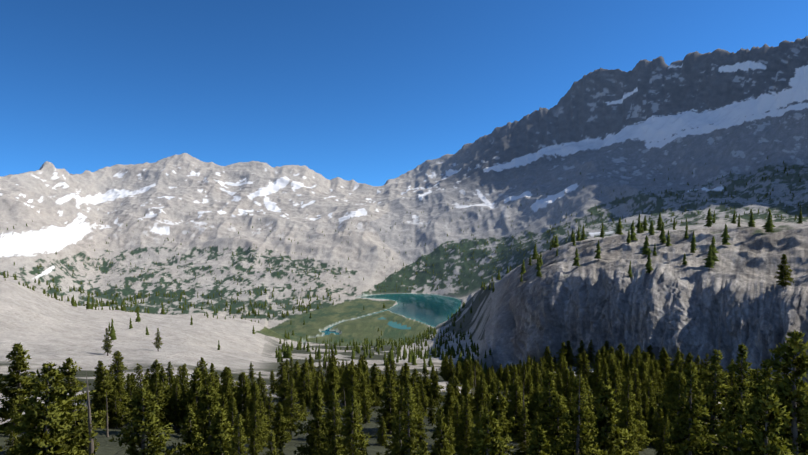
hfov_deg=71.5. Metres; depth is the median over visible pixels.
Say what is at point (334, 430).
conifer
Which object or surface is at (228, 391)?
conifer
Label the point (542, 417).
conifer
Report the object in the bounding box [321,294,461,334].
lake water
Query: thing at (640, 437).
conifer
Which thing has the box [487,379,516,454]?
conifer
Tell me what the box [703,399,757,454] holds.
conifer
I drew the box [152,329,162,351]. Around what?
conifer
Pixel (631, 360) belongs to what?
conifer
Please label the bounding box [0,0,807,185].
sky
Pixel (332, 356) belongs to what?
conifer
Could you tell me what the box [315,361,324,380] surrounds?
conifer
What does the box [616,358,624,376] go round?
conifer
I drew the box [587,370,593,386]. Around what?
conifer
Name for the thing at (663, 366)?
conifer
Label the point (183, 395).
conifer
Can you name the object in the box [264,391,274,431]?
conifer
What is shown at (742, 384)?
conifer
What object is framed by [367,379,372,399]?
conifer
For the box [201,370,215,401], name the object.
conifer
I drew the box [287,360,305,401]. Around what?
conifer
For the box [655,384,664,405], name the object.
conifer
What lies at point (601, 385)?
conifer
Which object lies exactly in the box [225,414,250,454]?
conifer
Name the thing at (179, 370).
conifer
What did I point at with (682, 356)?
conifer
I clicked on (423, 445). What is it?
conifer
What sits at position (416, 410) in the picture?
conifer
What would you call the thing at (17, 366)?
conifer
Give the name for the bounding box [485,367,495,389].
conifer
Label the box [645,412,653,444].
conifer
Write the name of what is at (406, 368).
conifer
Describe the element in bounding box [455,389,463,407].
conifer
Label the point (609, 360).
conifer
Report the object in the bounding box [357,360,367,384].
conifer
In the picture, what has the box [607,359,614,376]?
conifer
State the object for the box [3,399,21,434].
conifer
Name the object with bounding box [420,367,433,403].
conifer
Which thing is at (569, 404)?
conifer
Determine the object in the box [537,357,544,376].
conifer
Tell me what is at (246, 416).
conifer
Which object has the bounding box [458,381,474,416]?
conifer
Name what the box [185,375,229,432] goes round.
conifer
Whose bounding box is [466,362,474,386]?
conifer
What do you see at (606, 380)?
conifer
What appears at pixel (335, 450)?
conifer
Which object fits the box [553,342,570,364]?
conifer
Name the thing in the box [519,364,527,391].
conifer
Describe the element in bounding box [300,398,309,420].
conifer
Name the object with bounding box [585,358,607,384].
conifer
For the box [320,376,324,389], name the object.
conifer
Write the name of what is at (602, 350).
conifer
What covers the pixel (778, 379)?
conifer
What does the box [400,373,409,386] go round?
conifer
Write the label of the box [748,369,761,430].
conifer
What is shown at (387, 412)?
conifer
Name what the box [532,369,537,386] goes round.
conifer
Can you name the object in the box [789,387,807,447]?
conifer
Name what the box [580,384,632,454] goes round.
conifer
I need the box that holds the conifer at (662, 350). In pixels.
[656,347,672,366]
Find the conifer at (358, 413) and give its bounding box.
[344,396,363,423]
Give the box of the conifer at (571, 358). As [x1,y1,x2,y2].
[568,348,574,365]
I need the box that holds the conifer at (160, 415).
[149,372,169,427]
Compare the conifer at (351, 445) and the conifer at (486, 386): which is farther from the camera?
the conifer at (486, 386)
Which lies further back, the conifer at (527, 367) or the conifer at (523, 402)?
the conifer at (527, 367)
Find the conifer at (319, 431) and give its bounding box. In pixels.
[312,425,326,454]
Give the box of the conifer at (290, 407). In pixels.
[274,377,309,436]
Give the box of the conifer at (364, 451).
[357,431,367,454]
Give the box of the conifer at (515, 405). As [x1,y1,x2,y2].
[500,382,531,441]
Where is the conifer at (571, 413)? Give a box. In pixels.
[568,408,576,449]
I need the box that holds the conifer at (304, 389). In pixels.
[279,362,314,408]
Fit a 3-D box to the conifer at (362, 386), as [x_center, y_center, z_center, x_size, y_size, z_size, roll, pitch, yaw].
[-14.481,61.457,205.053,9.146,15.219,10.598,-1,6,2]
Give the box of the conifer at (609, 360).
[601,354,612,377]
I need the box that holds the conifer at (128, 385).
[123,373,136,413]
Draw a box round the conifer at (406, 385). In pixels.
[402,383,417,426]
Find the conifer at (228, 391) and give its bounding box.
[217,383,237,413]
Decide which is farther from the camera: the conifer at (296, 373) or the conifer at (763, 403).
the conifer at (296, 373)
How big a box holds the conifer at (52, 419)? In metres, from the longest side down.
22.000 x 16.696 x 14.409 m
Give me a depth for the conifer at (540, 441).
66.66 m
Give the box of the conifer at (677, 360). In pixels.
[660,350,683,377]
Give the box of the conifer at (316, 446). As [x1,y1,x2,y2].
[310,435,320,454]
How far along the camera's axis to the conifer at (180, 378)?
192.73 m
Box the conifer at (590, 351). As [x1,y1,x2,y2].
[586,339,594,363]
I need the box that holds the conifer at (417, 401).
[414,389,426,416]
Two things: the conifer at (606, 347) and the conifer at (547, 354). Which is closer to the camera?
the conifer at (606, 347)
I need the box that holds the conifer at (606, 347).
[599,340,609,353]
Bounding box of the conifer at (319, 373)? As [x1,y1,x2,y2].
[314,371,321,391]
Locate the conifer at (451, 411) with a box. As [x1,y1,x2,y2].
[442,395,453,423]
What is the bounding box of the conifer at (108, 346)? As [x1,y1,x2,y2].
[101,328,112,355]
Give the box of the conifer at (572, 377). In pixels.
[564,371,578,406]
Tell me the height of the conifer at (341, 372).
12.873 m
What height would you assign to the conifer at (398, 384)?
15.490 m
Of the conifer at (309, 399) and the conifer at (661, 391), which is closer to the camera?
the conifer at (309, 399)
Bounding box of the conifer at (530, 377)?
[524,374,534,399]
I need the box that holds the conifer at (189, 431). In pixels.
[178,410,203,446]
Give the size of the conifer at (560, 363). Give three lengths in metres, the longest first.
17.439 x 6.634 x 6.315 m
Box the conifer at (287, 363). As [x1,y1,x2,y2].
[285,359,289,372]
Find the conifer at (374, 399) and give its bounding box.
[371,389,376,406]
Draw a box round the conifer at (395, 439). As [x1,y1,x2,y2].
[374,413,414,454]
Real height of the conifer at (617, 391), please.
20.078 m
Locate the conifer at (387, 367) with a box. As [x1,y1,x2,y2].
[383,362,389,380]
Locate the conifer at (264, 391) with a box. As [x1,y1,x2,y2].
[260,378,270,413]
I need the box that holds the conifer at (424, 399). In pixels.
[418,380,429,412]
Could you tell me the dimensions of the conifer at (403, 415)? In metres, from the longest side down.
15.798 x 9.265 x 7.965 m
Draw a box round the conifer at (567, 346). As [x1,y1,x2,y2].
[556,340,574,363]
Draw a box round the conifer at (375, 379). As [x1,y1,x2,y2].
[365,363,388,405]
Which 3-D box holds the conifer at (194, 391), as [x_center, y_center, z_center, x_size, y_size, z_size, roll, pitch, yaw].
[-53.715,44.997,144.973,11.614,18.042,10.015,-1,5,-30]
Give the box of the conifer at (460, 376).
[458,369,462,384]
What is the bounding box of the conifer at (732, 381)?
[728,369,739,397]
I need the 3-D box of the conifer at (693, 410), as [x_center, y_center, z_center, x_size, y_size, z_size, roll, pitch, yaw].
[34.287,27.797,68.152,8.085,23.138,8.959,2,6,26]
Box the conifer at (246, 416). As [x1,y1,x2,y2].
[239,407,251,435]
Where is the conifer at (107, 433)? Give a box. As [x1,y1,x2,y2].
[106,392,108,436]
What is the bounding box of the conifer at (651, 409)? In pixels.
[641,406,654,444]
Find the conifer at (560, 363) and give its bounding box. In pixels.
[556,355,563,379]
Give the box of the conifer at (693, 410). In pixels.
[662,363,715,454]
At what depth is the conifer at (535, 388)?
174.57 m
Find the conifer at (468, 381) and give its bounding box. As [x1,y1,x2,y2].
[460,379,474,397]
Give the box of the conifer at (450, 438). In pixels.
[439,410,455,453]
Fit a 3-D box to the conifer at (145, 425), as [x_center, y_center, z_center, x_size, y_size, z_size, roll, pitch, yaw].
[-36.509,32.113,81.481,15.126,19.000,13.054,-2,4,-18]
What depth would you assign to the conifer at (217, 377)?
194.20 m
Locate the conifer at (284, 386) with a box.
[266,379,303,419]
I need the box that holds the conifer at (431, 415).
[425,395,437,425]
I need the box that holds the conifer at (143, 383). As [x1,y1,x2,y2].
[123,363,166,423]
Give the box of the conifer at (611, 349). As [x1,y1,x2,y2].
[608,346,623,371]
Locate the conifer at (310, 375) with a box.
[305,362,315,393]
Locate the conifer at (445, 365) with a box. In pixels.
[439,359,449,380]
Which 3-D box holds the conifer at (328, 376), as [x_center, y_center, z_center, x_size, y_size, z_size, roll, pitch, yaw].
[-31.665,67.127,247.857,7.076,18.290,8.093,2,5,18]
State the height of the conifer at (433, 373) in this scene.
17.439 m
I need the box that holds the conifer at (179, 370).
[175,366,181,381]
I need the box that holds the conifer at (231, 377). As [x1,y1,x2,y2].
[227,367,236,398]
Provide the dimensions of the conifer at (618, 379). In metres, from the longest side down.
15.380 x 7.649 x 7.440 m
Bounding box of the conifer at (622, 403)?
[615,381,629,427]
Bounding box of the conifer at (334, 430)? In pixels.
[311,390,350,454]
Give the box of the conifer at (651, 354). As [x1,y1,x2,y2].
[646,344,652,357]
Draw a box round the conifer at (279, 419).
[268,404,291,448]
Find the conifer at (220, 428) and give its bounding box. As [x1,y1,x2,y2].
[190,408,235,454]
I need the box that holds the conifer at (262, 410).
[245,398,276,448]
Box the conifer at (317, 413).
[293,392,331,454]
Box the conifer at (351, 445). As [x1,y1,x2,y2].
[337,385,372,454]
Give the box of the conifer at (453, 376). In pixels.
[445,374,459,402]
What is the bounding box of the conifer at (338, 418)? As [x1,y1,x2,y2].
[321,393,344,434]
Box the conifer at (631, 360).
[624,356,638,380]
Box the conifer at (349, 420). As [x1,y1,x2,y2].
[339,392,362,433]
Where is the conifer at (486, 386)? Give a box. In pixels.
[473,378,492,403]
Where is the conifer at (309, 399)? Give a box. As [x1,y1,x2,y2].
[305,390,312,410]
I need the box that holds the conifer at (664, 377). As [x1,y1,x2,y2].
[659,371,666,390]
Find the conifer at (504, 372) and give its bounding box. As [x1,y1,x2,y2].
[500,367,510,389]
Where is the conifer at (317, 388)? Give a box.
[313,375,325,401]
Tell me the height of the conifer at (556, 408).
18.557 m
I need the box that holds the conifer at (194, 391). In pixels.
[172,367,204,432]
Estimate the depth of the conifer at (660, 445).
126.00 m
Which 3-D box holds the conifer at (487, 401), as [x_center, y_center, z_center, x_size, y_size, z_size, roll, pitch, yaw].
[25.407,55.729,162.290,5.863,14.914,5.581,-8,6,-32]
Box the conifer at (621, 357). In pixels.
[619,349,625,370]
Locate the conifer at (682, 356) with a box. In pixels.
[680,352,684,366]
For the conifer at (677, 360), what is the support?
on the terrain ground
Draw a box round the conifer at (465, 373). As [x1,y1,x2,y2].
[459,361,473,384]
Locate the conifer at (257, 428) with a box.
[243,401,268,453]
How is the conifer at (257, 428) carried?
on the terrain ground
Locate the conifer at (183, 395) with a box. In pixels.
[177,385,188,427]
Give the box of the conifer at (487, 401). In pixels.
[485,396,500,434]
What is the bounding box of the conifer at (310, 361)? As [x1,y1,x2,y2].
[308,357,318,380]
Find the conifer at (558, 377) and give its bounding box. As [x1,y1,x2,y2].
[555,369,564,390]
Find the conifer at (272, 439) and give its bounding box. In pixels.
[263,432,280,454]
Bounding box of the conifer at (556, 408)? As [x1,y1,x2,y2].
[542,397,575,454]
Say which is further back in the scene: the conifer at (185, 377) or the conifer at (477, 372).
the conifer at (477, 372)
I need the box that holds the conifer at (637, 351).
[632,348,640,368]
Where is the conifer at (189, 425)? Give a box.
[172,405,206,454]
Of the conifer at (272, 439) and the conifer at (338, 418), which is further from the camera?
the conifer at (338, 418)
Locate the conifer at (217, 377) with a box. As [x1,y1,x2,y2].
[214,371,221,394]
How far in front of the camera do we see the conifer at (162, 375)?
152.04 m
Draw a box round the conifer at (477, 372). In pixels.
[472,360,480,386]
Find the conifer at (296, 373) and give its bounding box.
[292,364,300,402]
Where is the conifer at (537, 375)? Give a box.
[534,369,538,383]
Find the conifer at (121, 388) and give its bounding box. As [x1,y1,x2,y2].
[110,376,133,426]
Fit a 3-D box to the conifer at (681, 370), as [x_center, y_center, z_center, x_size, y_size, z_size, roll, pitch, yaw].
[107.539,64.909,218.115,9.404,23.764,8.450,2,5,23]
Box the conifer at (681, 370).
[678,365,684,381]
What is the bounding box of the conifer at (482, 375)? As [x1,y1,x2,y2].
[474,371,484,388]
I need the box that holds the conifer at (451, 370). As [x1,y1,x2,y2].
[442,354,455,379]
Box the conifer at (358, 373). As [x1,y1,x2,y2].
[356,365,364,387]
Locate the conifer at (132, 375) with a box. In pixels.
[121,373,137,393]
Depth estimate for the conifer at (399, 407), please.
152.06 m
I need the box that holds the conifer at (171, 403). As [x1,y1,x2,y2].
[167,383,181,427]
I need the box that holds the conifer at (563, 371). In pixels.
[560,361,566,377]
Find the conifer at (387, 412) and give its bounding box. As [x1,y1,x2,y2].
[372,370,399,433]
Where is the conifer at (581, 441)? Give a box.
[548,374,607,454]
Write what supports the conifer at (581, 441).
on the terrain ground
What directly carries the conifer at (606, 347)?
on the terrain ground
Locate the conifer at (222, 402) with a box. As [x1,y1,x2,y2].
[219,393,228,412]
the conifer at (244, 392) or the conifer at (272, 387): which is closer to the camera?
the conifer at (244, 392)
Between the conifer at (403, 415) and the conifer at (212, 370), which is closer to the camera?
the conifer at (403, 415)
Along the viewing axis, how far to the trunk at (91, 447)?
90.36 m
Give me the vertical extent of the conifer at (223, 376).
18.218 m
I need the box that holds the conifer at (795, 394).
[689,329,807,454]
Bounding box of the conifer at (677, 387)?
[652,372,715,454]
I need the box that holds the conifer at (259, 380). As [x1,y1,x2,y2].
[256,371,263,399]
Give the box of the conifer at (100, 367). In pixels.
[90,361,128,426]
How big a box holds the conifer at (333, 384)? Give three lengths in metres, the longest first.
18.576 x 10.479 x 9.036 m
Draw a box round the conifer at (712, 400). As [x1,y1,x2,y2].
[680,349,733,454]
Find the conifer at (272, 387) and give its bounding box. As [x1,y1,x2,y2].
[268,370,276,393]
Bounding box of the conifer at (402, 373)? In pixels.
[396,366,405,391]
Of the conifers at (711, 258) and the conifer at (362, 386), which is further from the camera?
the conifers at (711, 258)
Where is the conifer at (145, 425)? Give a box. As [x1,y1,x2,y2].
[109,387,207,454]
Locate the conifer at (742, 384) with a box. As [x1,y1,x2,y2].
[705,344,754,454]
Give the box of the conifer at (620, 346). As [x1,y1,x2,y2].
[615,343,625,366]
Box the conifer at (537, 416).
[528,412,539,438]
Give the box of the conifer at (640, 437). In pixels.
[610,376,657,454]
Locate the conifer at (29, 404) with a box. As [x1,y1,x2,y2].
[17,395,70,454]
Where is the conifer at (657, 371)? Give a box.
[650,360,664,391]
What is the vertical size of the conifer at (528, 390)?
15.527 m
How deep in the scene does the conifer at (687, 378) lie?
227.97 m
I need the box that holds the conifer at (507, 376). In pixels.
[500,364,510,385]
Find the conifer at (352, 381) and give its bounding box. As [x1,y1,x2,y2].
[338,367,366,410]
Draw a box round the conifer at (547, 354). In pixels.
[540,346,555,366]
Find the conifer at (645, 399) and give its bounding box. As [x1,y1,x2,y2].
[639,392,649,427]
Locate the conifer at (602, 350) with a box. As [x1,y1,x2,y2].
[591,346,605,369]
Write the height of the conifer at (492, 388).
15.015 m
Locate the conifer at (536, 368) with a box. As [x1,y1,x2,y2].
[523,362,542,377]
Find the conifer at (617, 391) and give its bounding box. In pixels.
[609,380,620,411]
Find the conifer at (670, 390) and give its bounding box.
[647,371,678,434]
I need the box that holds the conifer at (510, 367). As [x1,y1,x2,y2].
[507,364,512,376]
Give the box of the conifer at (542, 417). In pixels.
[522,371,580,454]
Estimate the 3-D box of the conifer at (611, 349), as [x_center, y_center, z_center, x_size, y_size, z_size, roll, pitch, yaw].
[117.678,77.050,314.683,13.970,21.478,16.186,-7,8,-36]
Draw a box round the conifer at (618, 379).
[614,376,621,402]
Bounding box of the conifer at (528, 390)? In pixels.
[524,379,533,408]
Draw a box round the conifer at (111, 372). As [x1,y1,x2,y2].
[109,366,115,388]
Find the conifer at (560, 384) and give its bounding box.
[557,379,562,395]
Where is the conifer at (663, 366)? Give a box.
[657,349,672,381]
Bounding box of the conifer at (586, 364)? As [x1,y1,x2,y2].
[579,349,591,377]
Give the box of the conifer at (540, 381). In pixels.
[535,376,543,392]
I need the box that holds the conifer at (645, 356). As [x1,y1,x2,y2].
[635,352,649,374]
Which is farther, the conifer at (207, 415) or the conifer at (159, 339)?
the conifer at (159, 339)
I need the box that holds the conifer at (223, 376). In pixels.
[216,367,238,408]
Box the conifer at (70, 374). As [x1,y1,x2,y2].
[25,358,107,454]
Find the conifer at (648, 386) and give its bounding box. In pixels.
[640,375,655,414]
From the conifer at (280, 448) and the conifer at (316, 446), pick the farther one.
the conifer at (316, 446)
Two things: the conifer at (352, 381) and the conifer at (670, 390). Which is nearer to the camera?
the conifer at (670, 390)
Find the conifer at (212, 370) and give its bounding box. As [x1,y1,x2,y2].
[209,363,214,374]
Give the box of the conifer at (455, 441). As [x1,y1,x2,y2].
[448,402,475,454]
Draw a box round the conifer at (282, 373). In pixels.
[273,357,287,394]
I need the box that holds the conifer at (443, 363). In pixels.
[439,358,445,377]
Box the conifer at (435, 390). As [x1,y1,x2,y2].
[428,374,445,405]
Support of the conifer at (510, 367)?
on the terrain ground
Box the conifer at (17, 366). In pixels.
[0,342,45,433]
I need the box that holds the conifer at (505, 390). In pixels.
[500,383,508,405]
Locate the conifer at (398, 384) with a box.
[391,378,401,409]
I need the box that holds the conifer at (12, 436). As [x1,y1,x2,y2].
[3,428,18,454]
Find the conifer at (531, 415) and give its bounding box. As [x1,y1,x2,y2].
[526,390,540,440]
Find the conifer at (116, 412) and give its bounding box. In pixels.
[105,389,126,427]
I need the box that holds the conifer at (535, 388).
[517,382,541,434]
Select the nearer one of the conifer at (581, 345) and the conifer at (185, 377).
the conifer at (185, 377)
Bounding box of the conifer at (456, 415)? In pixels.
[451,403,462,450]
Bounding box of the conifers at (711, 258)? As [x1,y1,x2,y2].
[5,208,803,378]
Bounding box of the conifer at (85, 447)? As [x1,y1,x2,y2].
[77,418,99,454]
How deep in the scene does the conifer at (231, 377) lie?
182.84 m
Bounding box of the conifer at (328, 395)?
[322,385,330,405]
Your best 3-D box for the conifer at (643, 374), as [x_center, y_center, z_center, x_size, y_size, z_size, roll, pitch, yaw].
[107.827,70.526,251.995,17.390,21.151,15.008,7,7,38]
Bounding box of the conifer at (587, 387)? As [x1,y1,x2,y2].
[574,378,593,408]
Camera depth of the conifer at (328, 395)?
229.57 m
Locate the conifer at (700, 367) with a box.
[697,359,703,379]
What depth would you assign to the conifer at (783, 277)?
347.90 m
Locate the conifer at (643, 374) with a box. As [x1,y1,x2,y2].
[629,361,660,403]
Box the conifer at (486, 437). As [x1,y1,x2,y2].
[472,411,507,454]
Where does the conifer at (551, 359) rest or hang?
on the terrain ground
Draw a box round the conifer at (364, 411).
[357,393,374,422]
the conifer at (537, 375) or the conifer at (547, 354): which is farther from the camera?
the conifer at (547, 354)
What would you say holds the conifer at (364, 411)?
on the terrain ground
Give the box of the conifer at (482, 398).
[472,378,488,414]
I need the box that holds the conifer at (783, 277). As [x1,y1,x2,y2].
[774,254,794,286]
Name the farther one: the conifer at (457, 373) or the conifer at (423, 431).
the conifer at (457, 373)
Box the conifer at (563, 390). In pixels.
[557,369,570,401]
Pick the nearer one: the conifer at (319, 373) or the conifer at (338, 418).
the conifer at (338, 418)
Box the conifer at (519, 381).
[517,379,529,420]
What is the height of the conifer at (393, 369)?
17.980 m
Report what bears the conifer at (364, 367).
on the terrain ground
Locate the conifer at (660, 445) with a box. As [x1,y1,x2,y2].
[651,415,673,454]
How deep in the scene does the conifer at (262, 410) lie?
128.41 m
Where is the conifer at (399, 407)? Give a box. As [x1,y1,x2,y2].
[391,385,406,433]
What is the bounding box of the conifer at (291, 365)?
[288,357,293,374]
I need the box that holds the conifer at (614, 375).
[609,363,623,396]
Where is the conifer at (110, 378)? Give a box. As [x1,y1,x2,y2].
[105,369,114,388]
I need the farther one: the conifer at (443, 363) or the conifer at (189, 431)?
the conifer at (443, 363)
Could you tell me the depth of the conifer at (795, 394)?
61.15 m
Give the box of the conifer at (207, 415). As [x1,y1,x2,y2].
[162,384,227,454]
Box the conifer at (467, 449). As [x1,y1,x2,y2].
[462,404,489,454]
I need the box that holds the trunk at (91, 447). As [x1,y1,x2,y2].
[86,372,93,453]
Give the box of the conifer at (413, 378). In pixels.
[410,375,418,402]
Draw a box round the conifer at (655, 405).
[652,395,657,411]
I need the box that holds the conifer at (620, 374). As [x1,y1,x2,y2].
[615,365,625,390]
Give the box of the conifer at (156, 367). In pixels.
[145,359,168,401]
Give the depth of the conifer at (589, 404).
146.42 m
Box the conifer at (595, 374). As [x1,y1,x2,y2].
[589,360,603,395]
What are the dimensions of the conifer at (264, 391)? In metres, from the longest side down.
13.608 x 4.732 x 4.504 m
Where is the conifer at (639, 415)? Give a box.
[633,406,647,450]
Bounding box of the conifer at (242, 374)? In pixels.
[233,372,251,413]
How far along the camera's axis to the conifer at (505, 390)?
241.59 m
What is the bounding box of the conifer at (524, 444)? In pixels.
[511,406,531,454]
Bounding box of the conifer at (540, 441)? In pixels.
[526,424,551,454]
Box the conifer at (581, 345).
[575,340,587,363]
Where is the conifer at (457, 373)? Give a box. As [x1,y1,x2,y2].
[454,361,459,379]
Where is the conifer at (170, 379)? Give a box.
[163,361,179,394]
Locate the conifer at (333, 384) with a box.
[323,362,340,404]
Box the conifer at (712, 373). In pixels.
[708,358,719,391]
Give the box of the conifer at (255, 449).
[249,430,262,454]
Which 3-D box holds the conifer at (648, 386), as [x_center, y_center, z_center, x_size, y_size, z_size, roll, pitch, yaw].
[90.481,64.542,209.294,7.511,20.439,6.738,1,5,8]
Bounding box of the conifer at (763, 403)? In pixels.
[723,386,793,454]
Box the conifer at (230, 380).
[220,366,238,388]
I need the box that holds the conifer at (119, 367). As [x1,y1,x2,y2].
[89,350,127,394]
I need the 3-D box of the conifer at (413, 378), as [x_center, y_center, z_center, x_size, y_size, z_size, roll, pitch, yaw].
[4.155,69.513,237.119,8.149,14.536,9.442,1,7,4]
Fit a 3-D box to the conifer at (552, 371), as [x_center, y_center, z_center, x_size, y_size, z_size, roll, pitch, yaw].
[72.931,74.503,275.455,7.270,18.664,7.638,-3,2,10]
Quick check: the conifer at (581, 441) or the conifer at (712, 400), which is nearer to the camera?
the conifer at (581, 441)
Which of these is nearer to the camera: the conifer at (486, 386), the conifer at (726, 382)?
the conifer at (486, 386)
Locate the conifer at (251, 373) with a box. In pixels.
[247,362,255,379]
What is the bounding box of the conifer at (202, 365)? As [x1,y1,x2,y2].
[197,357,214,385]
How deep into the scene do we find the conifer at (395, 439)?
85.52 m
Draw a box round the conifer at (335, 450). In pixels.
[323,439,343,454]
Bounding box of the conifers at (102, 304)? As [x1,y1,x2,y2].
[0,156,807,345]
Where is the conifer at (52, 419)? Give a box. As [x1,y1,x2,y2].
[0,361,105,454]
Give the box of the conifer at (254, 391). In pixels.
[242,380,264,426]
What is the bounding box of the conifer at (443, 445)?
[430,407,454,454]
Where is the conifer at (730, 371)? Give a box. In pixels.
[726,359,739,393]
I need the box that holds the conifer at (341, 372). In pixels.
[339,365,342,379]
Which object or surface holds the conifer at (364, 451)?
on the terrain ground
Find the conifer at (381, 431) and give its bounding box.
[373,416,391,445]
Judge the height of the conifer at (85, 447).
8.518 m
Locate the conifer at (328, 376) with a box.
[323,360,339,387]
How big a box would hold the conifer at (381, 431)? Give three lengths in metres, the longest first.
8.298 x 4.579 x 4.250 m
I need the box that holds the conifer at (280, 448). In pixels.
[277,444,284,454]
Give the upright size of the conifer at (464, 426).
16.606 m
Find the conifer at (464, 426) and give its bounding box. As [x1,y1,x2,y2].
[454,395,476,454]
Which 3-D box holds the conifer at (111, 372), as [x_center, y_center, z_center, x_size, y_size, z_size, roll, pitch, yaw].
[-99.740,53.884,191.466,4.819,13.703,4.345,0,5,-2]
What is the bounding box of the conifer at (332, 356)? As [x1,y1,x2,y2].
[328,350,338,365]
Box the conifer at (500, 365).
[496,364,503,380]
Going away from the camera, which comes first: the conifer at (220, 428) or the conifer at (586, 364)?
the conifer at (220, 428)
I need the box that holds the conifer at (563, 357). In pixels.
[554,353,572,370]
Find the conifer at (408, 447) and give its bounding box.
[391,386,430,454]
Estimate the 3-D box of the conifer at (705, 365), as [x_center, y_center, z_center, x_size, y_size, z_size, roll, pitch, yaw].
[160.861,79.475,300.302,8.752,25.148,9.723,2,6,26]
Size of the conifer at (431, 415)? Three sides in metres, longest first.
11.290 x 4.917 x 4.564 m
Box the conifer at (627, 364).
[622,355,628,369]
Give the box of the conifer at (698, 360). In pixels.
[694,355,700,372]
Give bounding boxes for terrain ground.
[0,35,807,454]
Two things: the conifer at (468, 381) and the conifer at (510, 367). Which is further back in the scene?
the conifer at (510, 367)
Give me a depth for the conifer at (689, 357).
301.78 m
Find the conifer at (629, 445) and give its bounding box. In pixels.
[613,397,641,454]
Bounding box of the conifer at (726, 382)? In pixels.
[721,370,730,397]
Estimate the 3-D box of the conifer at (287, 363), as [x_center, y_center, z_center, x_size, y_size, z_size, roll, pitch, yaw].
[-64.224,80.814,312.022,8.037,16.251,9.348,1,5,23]
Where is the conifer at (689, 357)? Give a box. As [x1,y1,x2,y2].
[683,352,702,378]
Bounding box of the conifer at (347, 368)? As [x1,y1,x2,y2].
[328,365,349,405]
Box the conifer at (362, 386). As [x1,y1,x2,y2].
[358,375,375,408]
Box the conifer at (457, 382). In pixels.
[446,376,462,398]
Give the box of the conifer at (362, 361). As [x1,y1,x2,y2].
[361,355,368,376]
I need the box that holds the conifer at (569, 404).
[566,392,574,412]
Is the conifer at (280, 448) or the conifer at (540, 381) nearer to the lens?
the conifer at (280, 448)
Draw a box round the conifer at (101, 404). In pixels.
[90,371,123,426]
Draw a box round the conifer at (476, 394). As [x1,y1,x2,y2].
[471,384,483,422]
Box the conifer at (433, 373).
[430,367,435,384]
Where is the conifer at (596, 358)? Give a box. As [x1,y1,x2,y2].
[588,350,601,377]
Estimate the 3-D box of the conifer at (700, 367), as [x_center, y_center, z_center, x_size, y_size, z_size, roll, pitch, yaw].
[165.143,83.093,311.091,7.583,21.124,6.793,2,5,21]
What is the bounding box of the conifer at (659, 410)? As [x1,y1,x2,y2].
[646,407,663,447]
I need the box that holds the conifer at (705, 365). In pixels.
[699,353,711,395]
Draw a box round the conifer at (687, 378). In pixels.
[682,363,702,398]
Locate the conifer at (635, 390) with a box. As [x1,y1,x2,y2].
[631,367,642,404]
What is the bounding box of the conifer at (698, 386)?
[692,382,718,431]
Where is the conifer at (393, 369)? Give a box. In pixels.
[386,361,396,387]
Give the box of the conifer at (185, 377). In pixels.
[179,363,190,397]
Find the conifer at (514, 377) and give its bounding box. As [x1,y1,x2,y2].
[506,364,521,393]
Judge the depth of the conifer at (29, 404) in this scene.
83.05 m
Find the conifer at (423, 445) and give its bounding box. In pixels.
[416,440,428,454]
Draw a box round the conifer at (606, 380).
[592,364,611,393]
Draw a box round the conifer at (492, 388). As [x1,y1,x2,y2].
[488,380,502,403]
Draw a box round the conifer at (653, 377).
[646,360,659,400]
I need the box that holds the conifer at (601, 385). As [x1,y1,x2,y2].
[580,381,623,447]
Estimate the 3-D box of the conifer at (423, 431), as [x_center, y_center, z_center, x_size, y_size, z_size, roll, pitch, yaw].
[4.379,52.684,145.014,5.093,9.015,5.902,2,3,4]
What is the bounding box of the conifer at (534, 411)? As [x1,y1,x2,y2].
[532,383,548,425]
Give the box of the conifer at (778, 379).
[771,368,786,430]
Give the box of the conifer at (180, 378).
[178,365,188,397]
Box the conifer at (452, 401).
[434,384,459,426]
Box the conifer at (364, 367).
[362,362,369,381]
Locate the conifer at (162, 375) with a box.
[151,367,171,426]
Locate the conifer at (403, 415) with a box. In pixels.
[390,413,420,453]
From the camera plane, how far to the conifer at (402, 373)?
239.45 m
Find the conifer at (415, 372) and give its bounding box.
[411,368,428,400]
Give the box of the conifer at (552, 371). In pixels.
[548,361,556,389]
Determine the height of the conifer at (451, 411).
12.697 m
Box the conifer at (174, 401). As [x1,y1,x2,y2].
[162,376,183,429]
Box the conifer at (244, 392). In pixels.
[233,376,251,427]
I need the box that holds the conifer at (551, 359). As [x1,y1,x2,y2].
[543,356,555,371]
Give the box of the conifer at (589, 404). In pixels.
[572,397,597,450]
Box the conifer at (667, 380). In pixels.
[654,371,672,422]
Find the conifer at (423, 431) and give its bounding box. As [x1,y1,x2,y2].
[414,414,429,444]
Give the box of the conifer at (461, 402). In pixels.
[456,396,465,425]
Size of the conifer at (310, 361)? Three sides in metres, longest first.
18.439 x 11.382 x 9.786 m
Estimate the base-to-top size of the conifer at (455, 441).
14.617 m
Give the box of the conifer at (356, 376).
[341,374,370,396]
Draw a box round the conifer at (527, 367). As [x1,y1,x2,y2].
[525,365,531,383]
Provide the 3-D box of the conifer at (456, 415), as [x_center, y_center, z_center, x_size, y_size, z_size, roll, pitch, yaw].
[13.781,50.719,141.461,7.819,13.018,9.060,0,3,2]
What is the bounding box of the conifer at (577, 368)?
[573,353,585,377]
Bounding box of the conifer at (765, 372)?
[705,359,791,454]
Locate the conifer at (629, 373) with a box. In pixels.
[625,368,631,381]
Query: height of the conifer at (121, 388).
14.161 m
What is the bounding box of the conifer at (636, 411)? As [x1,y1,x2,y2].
[634,404,647,450]
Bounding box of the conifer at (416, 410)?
[397,380,428,430]
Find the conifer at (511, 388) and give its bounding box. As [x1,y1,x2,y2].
[503,381,527,433]
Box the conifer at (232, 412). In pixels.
[226,396,246,454]
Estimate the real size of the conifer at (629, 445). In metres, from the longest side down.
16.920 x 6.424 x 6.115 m
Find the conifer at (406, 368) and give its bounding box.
[396,363,411,385]
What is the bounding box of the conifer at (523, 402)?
[521,386,524,430]
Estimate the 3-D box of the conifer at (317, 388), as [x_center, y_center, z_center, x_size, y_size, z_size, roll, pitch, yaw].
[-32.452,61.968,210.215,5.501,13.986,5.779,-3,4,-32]
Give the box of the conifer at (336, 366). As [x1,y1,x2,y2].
[333,357,341,377]

